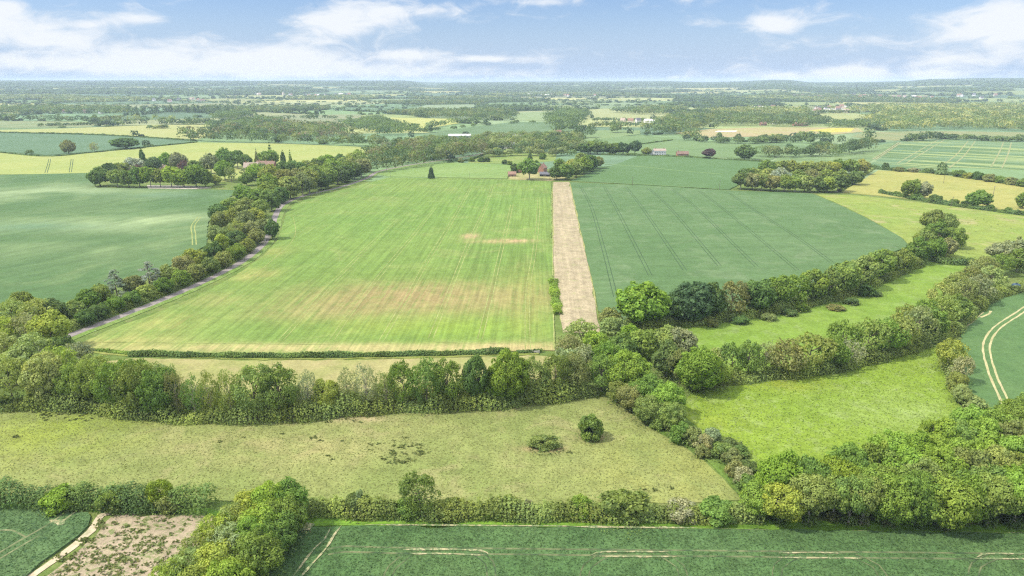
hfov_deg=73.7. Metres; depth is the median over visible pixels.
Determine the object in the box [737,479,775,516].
broadleaf tree
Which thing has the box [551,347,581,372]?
willow tree
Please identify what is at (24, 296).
broadleaf tree
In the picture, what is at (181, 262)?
broadleaf tree
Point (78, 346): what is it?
willow tree
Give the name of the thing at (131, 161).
broadleaf tree
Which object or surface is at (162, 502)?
bush
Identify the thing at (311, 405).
thicket
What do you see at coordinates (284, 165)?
broadleaf tree
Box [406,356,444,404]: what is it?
willow tree
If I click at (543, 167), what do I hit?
house
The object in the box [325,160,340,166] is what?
broadleaf tree
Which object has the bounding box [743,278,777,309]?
broadleaf tree
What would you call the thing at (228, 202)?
broadleaf tree
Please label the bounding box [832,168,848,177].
broadleaf tree
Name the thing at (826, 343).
willow tree
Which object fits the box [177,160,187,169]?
broadleaf tree
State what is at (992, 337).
wheat field
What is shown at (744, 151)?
broadleaf tree
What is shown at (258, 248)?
lane
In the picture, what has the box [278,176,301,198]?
broadleaf tree
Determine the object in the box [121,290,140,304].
broadleaf tree
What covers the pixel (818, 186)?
broadleaf tree
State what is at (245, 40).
sky
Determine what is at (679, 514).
bush
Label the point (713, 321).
bush
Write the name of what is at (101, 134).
hedge
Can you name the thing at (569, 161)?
broadleaf tree
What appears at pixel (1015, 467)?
broadleaf tree
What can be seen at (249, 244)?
broadleaf tree
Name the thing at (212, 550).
broadleaf tree
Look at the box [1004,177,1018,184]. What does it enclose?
bush
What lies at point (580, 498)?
bush
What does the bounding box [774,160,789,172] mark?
broadleaf tree
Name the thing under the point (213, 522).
willow tree
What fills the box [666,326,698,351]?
broadleaf tree
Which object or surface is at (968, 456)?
broadleaf tree
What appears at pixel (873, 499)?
broadleaf tree
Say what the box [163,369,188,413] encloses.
sparse tree
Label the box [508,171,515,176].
house
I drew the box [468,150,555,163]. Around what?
paddock
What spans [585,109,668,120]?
pasture
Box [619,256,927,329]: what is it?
thicket
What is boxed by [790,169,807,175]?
broadleaf tree
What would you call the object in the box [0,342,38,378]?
broadleaf tree
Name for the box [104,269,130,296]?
cedar tree
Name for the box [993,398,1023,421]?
broadleaf tree
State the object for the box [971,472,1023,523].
broadleaf tree
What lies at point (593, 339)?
broadleaf tree
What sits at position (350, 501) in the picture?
bush
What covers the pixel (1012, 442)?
broadleaf tree
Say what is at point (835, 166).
broadleaf tree
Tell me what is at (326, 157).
broadleaf tree
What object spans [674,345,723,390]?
broadleaf tree
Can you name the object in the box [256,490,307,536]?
broadleaf tree
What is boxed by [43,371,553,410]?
thicket
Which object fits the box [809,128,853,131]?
barley field
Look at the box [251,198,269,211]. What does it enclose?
broadleaf tree
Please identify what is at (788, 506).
broadleaf tree
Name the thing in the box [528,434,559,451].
bush
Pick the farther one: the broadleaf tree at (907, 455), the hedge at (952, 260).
the hedge at (952, 260)
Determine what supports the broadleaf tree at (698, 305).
on the ground at (560, 333)
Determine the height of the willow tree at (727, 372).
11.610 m
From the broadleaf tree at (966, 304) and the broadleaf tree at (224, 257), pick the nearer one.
the broadleaf tree at (966, 304)
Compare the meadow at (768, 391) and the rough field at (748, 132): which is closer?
the meadow at (768, 391)
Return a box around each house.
[243,161,258,170]
[256,160,276,166]
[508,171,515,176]
[538,162,547,171]
[653,148,665,154]
[676,150,688,155]
[792,122,808,125]
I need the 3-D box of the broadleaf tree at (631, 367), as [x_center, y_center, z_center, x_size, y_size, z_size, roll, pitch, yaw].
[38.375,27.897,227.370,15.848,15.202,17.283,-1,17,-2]
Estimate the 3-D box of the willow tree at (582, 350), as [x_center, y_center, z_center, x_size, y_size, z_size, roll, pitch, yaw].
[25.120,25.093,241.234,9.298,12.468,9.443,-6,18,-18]
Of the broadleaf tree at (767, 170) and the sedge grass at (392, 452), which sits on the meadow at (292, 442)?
the sedge grass at (392, 452)
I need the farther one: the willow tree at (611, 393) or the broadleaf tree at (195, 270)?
the broadleaf tree at (195, 270)
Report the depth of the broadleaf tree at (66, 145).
966.19 m
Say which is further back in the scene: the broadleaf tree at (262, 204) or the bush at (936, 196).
the bush at (936, 196)
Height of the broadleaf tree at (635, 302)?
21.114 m
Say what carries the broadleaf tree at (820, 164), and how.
on the ground at (560, 333)
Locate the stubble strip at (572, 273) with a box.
[553,182,599,332]
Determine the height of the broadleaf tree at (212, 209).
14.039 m
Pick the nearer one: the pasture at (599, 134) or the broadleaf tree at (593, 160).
the broadleaf tree at (593, 160)
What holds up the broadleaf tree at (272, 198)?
on the ground at (560, 333)
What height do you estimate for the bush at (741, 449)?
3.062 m
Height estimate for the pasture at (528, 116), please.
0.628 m
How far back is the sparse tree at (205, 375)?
207.22 m
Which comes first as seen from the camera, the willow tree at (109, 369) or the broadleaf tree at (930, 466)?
the broadleaf tree at (930, 466)
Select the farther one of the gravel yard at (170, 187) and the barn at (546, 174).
the barn at (546, 174)
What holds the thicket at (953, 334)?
on the ground at (560, 333)
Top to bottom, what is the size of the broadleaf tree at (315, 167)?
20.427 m
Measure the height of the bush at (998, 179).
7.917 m
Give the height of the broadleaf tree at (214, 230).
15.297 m
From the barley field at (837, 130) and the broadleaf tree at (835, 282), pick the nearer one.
the broadleaf tree at (835, 282)
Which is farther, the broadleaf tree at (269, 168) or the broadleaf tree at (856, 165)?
the broadleaf tree at (856, 165)
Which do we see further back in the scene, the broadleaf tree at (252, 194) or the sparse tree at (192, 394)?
the broadleaf tree at (252, 194)
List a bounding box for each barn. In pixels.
[448,134,470,137]
[539,172,550,176]
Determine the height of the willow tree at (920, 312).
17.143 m
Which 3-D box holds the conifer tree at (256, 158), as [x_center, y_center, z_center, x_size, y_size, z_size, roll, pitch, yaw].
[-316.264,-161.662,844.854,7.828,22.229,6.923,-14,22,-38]
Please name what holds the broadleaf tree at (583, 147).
on the ground at (560, 333)
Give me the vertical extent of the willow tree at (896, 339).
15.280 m
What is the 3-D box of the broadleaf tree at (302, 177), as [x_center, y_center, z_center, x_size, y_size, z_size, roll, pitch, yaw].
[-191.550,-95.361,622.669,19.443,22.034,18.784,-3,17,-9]
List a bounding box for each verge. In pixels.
[38,153,480,346]
[40,148,507,351]
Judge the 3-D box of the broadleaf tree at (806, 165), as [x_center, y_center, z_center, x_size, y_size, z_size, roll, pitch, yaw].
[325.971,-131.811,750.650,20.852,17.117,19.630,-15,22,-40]
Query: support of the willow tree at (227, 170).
on the ground at (560, 333)
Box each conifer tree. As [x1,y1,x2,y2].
[139,147,145,160]
[254,149,258,161]
[280,150,285,161]
[428,167,434,178]
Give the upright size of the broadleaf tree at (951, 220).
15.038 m
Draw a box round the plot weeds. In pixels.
[42,514,191,575]
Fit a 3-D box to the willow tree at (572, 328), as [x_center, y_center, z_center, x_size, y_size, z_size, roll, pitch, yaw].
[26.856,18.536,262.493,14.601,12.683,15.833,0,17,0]
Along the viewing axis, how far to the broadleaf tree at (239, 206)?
520.06 m
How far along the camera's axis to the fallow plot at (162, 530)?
154.06 m
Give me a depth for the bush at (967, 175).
727.72 m
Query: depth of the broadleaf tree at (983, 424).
179.58 m
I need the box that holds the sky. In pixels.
[0,0,1023,81]
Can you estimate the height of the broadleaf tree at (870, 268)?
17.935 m
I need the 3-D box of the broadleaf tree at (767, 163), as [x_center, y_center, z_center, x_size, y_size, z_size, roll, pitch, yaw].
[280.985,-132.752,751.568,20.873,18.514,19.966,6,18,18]
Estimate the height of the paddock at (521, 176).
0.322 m
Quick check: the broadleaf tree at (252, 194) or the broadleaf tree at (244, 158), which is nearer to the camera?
the broadleaf tree at (252, 194)
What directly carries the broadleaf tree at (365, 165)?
on the ground at (560, 333)
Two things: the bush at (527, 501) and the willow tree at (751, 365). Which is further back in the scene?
the willow tree at (751, 365)
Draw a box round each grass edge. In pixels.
[552,182,596,320]
[598,388,739,495]
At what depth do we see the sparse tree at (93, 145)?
996.12 m
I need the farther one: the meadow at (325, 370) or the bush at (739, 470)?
the meadow at (325, 370)
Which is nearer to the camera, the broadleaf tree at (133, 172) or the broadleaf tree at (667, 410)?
the broadleaf tree at (667, 410)
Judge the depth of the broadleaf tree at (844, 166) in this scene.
748.72 m
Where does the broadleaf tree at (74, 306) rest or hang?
on the ground at (560, 333)
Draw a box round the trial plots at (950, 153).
[871,139,1023,169]
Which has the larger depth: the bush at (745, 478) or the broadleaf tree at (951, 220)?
the broadleaf tree at (951, 220)
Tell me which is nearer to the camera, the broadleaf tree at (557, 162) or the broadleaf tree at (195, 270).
the broadleaf tree at (195, 270)
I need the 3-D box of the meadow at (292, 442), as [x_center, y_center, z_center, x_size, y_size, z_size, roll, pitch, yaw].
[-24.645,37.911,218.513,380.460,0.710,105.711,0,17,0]
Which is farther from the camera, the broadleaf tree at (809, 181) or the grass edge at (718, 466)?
the broadleaf tree at (809, 181)
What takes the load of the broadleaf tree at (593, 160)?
on the ground at (560, 333)
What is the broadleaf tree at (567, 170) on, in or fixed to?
on the ground at (560, 333)
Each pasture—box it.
[0,121,92,127]
[269,114,360,122]
[411,104,474,108]
[512,112,548,120]
[583,130,640,140]
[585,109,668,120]
[816,194,1023,264]
[851,131,1023,140]
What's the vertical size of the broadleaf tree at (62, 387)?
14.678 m
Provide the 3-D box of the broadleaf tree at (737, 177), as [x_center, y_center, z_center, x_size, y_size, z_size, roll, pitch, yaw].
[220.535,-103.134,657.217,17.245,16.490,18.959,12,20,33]
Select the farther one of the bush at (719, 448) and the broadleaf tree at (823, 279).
the broadleaf tree at (823, 279)
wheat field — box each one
[0,133,195,154]
[0,173,233,314]
[0,508,90,575]
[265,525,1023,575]
[418,122,561,137]
[570,182,907,323]
[571,156,759,189]
[579,135,777,159]
[960,292,1023,413]
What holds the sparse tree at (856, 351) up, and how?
on the ground at (560, 333)
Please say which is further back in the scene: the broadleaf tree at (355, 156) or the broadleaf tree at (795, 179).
the broadleaf tree at (355, 156)
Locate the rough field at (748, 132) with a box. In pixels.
[677,127,863,137]
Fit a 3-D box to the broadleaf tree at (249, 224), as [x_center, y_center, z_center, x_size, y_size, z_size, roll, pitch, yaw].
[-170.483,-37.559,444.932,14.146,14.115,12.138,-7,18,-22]
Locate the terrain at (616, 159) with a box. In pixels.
[0,80,1023,180]
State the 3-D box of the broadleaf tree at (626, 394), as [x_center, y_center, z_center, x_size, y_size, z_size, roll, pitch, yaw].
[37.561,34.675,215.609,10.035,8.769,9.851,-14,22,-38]
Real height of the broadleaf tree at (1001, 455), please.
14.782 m
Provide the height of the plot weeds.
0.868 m
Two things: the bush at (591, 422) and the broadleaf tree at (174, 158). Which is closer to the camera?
the bush at (591, 422)
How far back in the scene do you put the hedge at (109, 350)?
262.13 m
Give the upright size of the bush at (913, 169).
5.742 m
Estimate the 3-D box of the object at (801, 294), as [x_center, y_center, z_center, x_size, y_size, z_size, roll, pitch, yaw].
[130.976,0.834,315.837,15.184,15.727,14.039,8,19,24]
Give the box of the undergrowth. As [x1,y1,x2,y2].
[0,215,1023,575]
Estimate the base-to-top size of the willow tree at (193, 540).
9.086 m
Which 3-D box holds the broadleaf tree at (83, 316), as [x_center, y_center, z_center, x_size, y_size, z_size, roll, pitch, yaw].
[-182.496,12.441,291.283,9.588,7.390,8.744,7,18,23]
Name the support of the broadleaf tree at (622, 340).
on the ground at (560, 333)
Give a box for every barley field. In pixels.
[0,125,216,138]
[0,142,381,181]
[358,118,458,130]
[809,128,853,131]
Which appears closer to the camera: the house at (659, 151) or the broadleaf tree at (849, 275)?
the broadleaf tree at (849, 275)
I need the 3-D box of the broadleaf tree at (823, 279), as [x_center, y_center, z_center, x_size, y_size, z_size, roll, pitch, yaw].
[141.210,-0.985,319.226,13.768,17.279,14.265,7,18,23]
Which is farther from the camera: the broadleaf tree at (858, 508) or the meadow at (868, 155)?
the meadow at (868, 155)
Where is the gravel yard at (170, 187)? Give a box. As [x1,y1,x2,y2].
[147,185,208,188]
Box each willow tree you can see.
[0,298,24,320]
[0,316,23,348]
[0,332,18,353]
[0,354,26,400]
[6,311,37,338]
[13,331,57,352]
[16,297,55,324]
[40,345,78,373]
[58,341,95,363]
[67,357,112,403]
[74,353,113,375]
[89,358,136,407]
[111,362,153,409]
[114,358,147,383]
[139,361,175,377]
[148,557,188,575]
[166,546,206,575]
[178,526,219,563]
[190,513,235,543]
[204,521,249,555]
[218,500,246,537]
[224,166,237,181]
[229,488,256,522]
[230,362,276,417]
[257,362,299,415]
[386,359,420,407]
[397,470,440,515]
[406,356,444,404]
[433,357,464,405]
[520,355,551,395]
[538,353,574,394]
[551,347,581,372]
[554,334,582,354]
[560,351,592,392]
[563,318,598,346]
[574,343,595,363]
[586,353,619,389]
[590,340,620,375]
[606,379,624,402]
[667,347,693,383]
[700,347,727,370]
[708,359,732,388]
[719,341,747,371]
[722,280,750,314]
[736,339,765,372]
[764,337,807,373]
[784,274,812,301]
[784,331,838,370]
[819,335,853,368]
[826,319,866,351]
[847,317,891,357]
[869,316,911,354]
[889,316,922,351]
[890,303,918,322]
[904,304,941,345]
[908,299,937,311]
[926,282,962,299]
[929,293,964,320]
[935,337,970,366]
[942,271,970,290]
[948,355,975,376]
[954,278,980,299]
[958,265,990,285]
[965,274,998,299]
[967,255,999,273]
[979,265,1010,287]
[989,253,1017,270]
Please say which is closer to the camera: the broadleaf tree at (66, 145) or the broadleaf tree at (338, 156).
the broadleaf tree at (338, 156)
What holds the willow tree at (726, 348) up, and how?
on the ground at (560, 333)
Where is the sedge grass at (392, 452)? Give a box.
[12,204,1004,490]
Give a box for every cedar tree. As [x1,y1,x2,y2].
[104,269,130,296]
[138,261,160,284]
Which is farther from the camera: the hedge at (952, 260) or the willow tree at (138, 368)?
the hedge at (952, 260)
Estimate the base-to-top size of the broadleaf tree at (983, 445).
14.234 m
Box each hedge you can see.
[0,131,196,140]
[0,141,197,156]
[0,475,218,517]
[86,348,130,354]
[128,346,509,358]
[304,493,764,525]
[447,152,487,162]
[516,348,542,352]
[547,277,562,314]
[577,139,672,150]
[601,153,640,155]
[640,154,776,162]
[836,167,874,191]
[869,164,952,174]
[878,188,1023,215]
[928,252,975,265]
[938,350,988,409]
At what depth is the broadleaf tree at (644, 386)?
213.62 m
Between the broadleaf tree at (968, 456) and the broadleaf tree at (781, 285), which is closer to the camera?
the broadleaf tree at (968, 456)
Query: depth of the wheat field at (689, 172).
774.71 m
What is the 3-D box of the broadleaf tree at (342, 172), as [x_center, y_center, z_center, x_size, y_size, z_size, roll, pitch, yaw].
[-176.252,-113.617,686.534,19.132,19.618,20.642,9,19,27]
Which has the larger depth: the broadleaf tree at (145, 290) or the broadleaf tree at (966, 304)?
the broadleaf tree at (145, 290)
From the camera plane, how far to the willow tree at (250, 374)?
206.21 m
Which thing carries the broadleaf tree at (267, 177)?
on the ground at (560, 333)
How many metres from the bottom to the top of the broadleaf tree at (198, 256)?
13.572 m
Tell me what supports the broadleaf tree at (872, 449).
on the ground at (560, 333)
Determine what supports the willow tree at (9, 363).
on the ground at (560, 333)
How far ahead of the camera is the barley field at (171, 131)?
1431.28 m
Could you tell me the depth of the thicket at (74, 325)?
321.62 m
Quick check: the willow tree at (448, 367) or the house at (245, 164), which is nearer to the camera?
the willow tree at (448, 367)
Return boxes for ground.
[0,85,1023,575]
[32,507,69,525]
[293,522,1023,575]
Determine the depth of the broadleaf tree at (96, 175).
668.96 m
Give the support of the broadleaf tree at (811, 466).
on the ground at (560, 333)
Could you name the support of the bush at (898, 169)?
on the ground at (560, 333)
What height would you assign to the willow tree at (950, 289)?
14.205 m
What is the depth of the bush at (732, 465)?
179.46 m
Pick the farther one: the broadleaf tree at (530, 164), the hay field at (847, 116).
the hay field at (847, 116)
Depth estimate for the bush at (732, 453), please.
185.03 m
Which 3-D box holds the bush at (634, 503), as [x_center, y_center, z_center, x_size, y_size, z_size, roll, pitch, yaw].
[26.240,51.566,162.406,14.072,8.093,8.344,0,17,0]
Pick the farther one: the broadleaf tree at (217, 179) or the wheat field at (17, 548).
the broadleaf tree at (217, 179)
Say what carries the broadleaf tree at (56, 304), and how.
on the ground at (560, 333)
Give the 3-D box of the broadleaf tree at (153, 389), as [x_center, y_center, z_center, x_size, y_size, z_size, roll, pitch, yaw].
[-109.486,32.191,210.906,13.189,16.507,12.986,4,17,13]
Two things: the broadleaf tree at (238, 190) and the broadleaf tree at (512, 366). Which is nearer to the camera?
the broadleaf tree at (512, 366)
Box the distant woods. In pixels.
[0,77,1023,174]
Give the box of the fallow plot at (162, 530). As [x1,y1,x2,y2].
[48,513,225,575]
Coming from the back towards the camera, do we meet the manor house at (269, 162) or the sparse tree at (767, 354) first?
the manor house at (269, 162)
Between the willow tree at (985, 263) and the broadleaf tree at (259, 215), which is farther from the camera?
the broadleaf tree at (259, 215)
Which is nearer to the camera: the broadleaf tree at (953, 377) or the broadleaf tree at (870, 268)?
the broadleaf tree at (953, 377)
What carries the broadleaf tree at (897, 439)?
on the ground at (560, 333)
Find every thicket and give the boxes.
[0,377,598,426]
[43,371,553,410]
[66,239,256,332]
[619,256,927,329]
[718,280,1023,386]
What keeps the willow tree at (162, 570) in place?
on the ground at (560, 333)
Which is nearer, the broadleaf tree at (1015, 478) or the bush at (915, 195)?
the broadleaf tree at (1015, 478)
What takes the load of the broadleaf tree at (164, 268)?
on the ground at (560, 333)
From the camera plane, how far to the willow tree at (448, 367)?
214.64 m
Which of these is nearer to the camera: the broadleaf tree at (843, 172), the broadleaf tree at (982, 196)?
the broadleaf tree at (982, 196)
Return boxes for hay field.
[814,113,865,123]
[842,170,1023,210]
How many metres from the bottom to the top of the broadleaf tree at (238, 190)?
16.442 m
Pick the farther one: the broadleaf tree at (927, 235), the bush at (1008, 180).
the bush at (1008, 180)
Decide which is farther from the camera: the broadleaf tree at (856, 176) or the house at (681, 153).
the house at (681, 153)
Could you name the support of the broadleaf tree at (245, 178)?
on the ground at (560, 333)
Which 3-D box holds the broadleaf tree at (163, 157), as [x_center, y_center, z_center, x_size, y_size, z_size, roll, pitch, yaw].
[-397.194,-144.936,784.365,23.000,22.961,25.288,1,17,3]
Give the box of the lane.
[38,147,509,348]
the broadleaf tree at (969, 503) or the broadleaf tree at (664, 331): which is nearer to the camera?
the broadleaf tree at (969, 503)
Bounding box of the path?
[28,513,109,575]
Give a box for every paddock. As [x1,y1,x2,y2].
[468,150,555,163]
[508,172,566,180]
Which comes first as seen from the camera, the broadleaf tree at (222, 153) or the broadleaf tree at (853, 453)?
the broadleaf tree at (853, 453)
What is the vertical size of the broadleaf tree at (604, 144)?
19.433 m
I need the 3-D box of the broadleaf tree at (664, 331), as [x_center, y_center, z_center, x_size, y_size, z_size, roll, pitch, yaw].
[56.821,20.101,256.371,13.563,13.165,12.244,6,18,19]
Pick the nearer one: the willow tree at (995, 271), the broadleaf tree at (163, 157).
the willow tree at (995, 271)
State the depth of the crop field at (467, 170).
793.84 m
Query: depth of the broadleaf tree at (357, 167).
716.94 m
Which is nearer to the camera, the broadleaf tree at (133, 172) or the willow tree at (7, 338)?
the willow tree at (7, 338)
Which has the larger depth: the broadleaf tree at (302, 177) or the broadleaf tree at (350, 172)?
the broadleaf tree at (350, 172)
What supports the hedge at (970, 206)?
on the ground at (560, 333)
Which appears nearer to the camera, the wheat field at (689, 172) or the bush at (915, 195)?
the bush at (915, 195)
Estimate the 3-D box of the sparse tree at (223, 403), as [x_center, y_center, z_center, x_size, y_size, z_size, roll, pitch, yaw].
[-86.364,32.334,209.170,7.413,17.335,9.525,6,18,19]
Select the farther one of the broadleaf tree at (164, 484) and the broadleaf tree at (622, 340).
the broadleaf tree at (622, 340)
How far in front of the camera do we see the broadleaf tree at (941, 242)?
390.36 m
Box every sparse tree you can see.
[87,142,98,150]
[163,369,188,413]
[178,372,205,410]
[195,370,223,414]
[215,369,242,412]
[227,218,246,232]
[296,368,315,413]
[334,367,358,404]
[350,363,378,409]
[373,370,397,402]
[752,340,776,374]
[843,339,866,363]
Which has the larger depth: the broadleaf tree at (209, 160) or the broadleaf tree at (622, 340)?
the broadleaf tree at (209, 160)
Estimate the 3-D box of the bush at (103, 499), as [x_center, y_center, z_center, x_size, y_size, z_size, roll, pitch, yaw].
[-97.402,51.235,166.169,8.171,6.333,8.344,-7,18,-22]
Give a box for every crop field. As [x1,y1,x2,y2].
[83,177,554,354]
[378,162,510,178]
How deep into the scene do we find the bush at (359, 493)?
163.90 m
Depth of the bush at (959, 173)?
737.64 m
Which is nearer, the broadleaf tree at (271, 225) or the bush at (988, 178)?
the broadleaf tree at (271, 225)
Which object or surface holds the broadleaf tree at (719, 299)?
on the ground at (560, 333)
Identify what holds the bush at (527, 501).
on the ground at (560, 333)
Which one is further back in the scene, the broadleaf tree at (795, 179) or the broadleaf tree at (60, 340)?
the broadleaf tree at (795, 179)
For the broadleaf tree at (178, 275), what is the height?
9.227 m
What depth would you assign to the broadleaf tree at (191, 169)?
659.53 m
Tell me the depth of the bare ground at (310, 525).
151.25 m
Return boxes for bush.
[37,483,83,516]
[94,485,129,514]
[153,491,179,514]
[341,491,371,519]
[355,489,363,499]
[395,496,421,519]
[431,496,462,522]
[463,501,477,518]
[477,157,485,161]
[498,493,525,520]
[510,163,517,172]
[524,499,532,516]
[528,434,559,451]
[539,153,546,158]
[567,493,591,520]
[577,413,603,440]
[593,488,649,525]
[649,413,664,430]
[663,410,683,430]
[664,496,697,524]
[669,421,688,444]
[681,426,701,447]
[692,433,713,450]
[694,443,712,458]
[697,495,736,527]
[701,317,718,326]
[704,427,721,442]
[710,441,731,459]
[720,437,742,447]
[720,447,742,463]
[724,459,741,477]
[730,315,749,324]
[732,465,752,483]
[735,444,749,459]
[735,473,755,490]
[740,459,757,473]
[760,312,776,321]
[779,307,797,316]
[793,301,810,312]
[826,304,846,311]
[842,297,858,305]
[855,283,878,296]
[881,162,889,168]
[893,167,904,171]
[906,167,920,171]
[911,192,923,199]
[929,194,942,198]
[952,170,966,177]
[962,172,972,178]
[972,171,983,179]
[982,174,995,181]
[994,176,1005,182]
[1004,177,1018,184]
[1015,178,1023,186]
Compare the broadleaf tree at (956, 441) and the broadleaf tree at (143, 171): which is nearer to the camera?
the broadleaf tree at (956, 441)
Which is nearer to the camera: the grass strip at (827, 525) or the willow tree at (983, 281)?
the grass strip at (827, 525)
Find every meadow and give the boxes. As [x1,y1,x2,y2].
[0,347,955,504]
[98,355,556,409]
[677,262,969,376]
[682,343,960,483]
[773,142,896,162]
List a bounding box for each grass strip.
[0,503,1023,532]
[80,351,538,359]
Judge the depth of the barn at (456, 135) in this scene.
1237.34 m
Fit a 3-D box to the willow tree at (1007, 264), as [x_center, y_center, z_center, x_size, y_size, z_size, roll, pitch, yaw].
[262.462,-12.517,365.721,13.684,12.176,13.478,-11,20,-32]
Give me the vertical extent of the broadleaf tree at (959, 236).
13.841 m
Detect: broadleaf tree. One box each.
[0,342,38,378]
[7,291,33,314]
[17,350,68,403]
[25,309,69,346]
[37,297,67,316]
[44,335,75,350]
[51,363,90,404]
[59,139,75,153]
[59,299,85,318]
[73,309,96,323]
[74,288,101,307]
[85,166,108,185]
[88,302,110,316]
[91,283,111,302]
[101,162,117,169]
[104,295,126,310]
[105,169,120,186]
[108,137,139,147]
[114,162,129,170]
[118,169,136,187]
[121,275,145,292]
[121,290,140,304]
[122,156,144,167]
[128,165,145,187]
[133,367,179,415]
[136,284,157,297]
[137,166,157,186]
[144,156,163,168]
[144,479,173,506]
[149,168,167,186]
[152,277,174,293]
[157,263,178,278]
[158,152,170,165]
[158,165,178,186]
[168,152,188,166]
[169,269,191,286]
[171,254,195,271]
[173,168,192,186]
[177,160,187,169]
[177,564,218,575]
[181,248,206,263]
[184,164,204,186]
[186,160,203,167]
[186,263,206,279]
[191,538,239,575]
[196,168,212,186]
[197,556,255,575]
[199,152,218,172]
[200,256,220,272]
[203,241,221,257]
[206,225,228,241]
[207,203,226,217]
[210,211,229,227]
[211,175,221,184]
[213,159,234,179]
[213,251,231,265]
[214,233,229,250]
[215,147,230,161]
[219,197,238,209]
[223,205,237,226]
[224,514,274,559]
[225,230,246,245]
[225,243,245,258]
[227,527,285,575]
[228,150,242,167]
[232,184,250,198]
[233,197,253,211]
[233,210,254,222]
[238,154,252,165]
[238,172,253,184]
[238,188,261,204]
[238,220,260,235]
[239,238,255,251]
[239,502,282,535]
[245,164,261,180]
[247,207,264,221]
[247,228,264,243]
[247,480,288,509]
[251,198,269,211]
[254,218,266,230]
[256,173,278,185]
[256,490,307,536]
[257,150,279,162]
[257,164,277,177]
[257,181,277,190]
[259,189,280,210]
[262,508,299,553]
[264,218,279,238]
[271,476,308,517]
[272,169,292,179]
[275,161,295,170]
[275,187,290,202]
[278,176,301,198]
[291,160,306,169]
[291,167,301,175]
[293,171,312,194]
[299,166,312,171]
[301,160,318,167]
[303,169,319,192]
[306,165,321,170]
[310,158,324,165]
[311,378,340,411]
[316,154,335,161]
[317,170,331,189]
[318,165,337,187]
[320,163,331,167]
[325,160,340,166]
[331,165,346,184]
[334,153,347,160]
[337,157,349,164]
[337,164,355,181]
[340,156,354,162]
[347,162,363,178]
[348,153,363,160]
[352,158,371,176]
[353,148,365,156]
[462,354,488,404]
[484,371,510,402]
[487,347,529,399]
[516,157,540,179]
[548,166,563,179]
[553,158,564,166]
[558,164,574,179]
[563,159,575,164]
[570,160,585,176]
[574,153,587,159]
[577,156,593,173]
[578,143,590,153]
[582,330,608,354]
[585,155,599,170]
[586,141,594,153]
[591,143,604,153]
[597,141,607,152]
[597,156,604,168]
[597,307,622,321]
[599,316,626,339]
[602,332,638,354]
[604,348,652,385]
[606,143,617,152]
[615,281,672,326]
[615,383,644,408]
[617,142,630,152]
[620,323,638,339]
[628,373,664,397]
[629,140,641,151]
[629,328,660,358]
[632,394,662,422]
[641,147,651,153]
[645,324,679,349]
[649,381,687,405]
[651,339,682,376]
[657,401,686,428]
[663,295,682,321]
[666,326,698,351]
[669,281,715,320]
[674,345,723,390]
[701,148,715,156]
[706,282,727,315]
[731,172,748,188]
[733,144,756,158]
[737,168,754,173]
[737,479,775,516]
[742,172,763,189]
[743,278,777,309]
[752,167,761,173]
[754,449,805,492]
[755,173,771,190]
[757,159,776,169]
[761,481,807,522]
[762,168,774,174]
[762,175,780,190]
[766,275,797,301]
[770,167,791,176]
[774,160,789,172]
[776,174,795,191]
[782,160,801,172]
[787,472,839,522]
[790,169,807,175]
[791,174,804,191]
[792,454,832,499]
[794,175,814,191]
[799,268,829,301]
[800,160,816,171]
[805,168,821,177]
[812,160,831,170]
[812,175,829,191]
[815,473,856,519]
[816,265,843,299]
[817,453,862,479]
[818,169,835,176]
[818,176,837,191]
[822,161,841,171]
[824,441,877,470]
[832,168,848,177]
[832,260,863,290]
[833,158,849,170]
[833,174,850,191]
[833,473,876,524]
[843,159,859,173]
[847,170,864,184]
[850,474,888,523]
[852,159,870,171]
[852,255,879,282]
[857,464,896,509]
[860,440,900,471]
[867,428,919,462]
[868,248,897,278]
[871,471,921,525]
[879,463,911,477]
[880,445,923,474]
[883,251,902,275]
[892,469,945,526]
[898,248,916,270]
[900,178,921,195]
[902,456,948,493]
[904,236,935,262]
[907,430,936,456]
[913,229,937,245]
[915,181,933,196]
[916,306,950,338]
[917,417,967,440]
[919,209,945,228]
[921,433,954,458]
[922,445,969,474]
[922,470,985,529]
[925,218,950,239]
[926,237,947,257]
[933,417,979,441]
[937,437,975,465]
[939,237,958,256]
[940,446,991,473]
[941,293,973,320]
[942,213,959,227]
[943,227,968,245]
[945,371,969,387]
[946,471,994,522]
[947,467,992,512]
[949,403,992,432]
[951,384,972,402]
[965,189,993,204]
[966,415,1007,444]
[968,462,1011,494]
[970,438,995,458]
[970,444,1022,466]
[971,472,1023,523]
[972,407,1018,423]
[984,242,1015,255]
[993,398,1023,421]
[995,419,1023,448]
[996,470,1023,523]
[997,435,1023,462]
[1003,463,1023,490]
[1004,236,1023,251]
[1004,450,1023,465]
[1005,248,1023,271]
[1005,406,1023,422]
[1013,392,1023,401]
[1014,192,1023,207]
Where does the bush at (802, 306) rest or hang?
on the ground at (560, 333)
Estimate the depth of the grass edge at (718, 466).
186.49 m
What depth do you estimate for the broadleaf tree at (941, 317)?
269.03 m
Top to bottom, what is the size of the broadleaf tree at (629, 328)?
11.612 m
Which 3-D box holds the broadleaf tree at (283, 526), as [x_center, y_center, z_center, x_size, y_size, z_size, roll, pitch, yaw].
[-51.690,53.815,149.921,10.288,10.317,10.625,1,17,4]

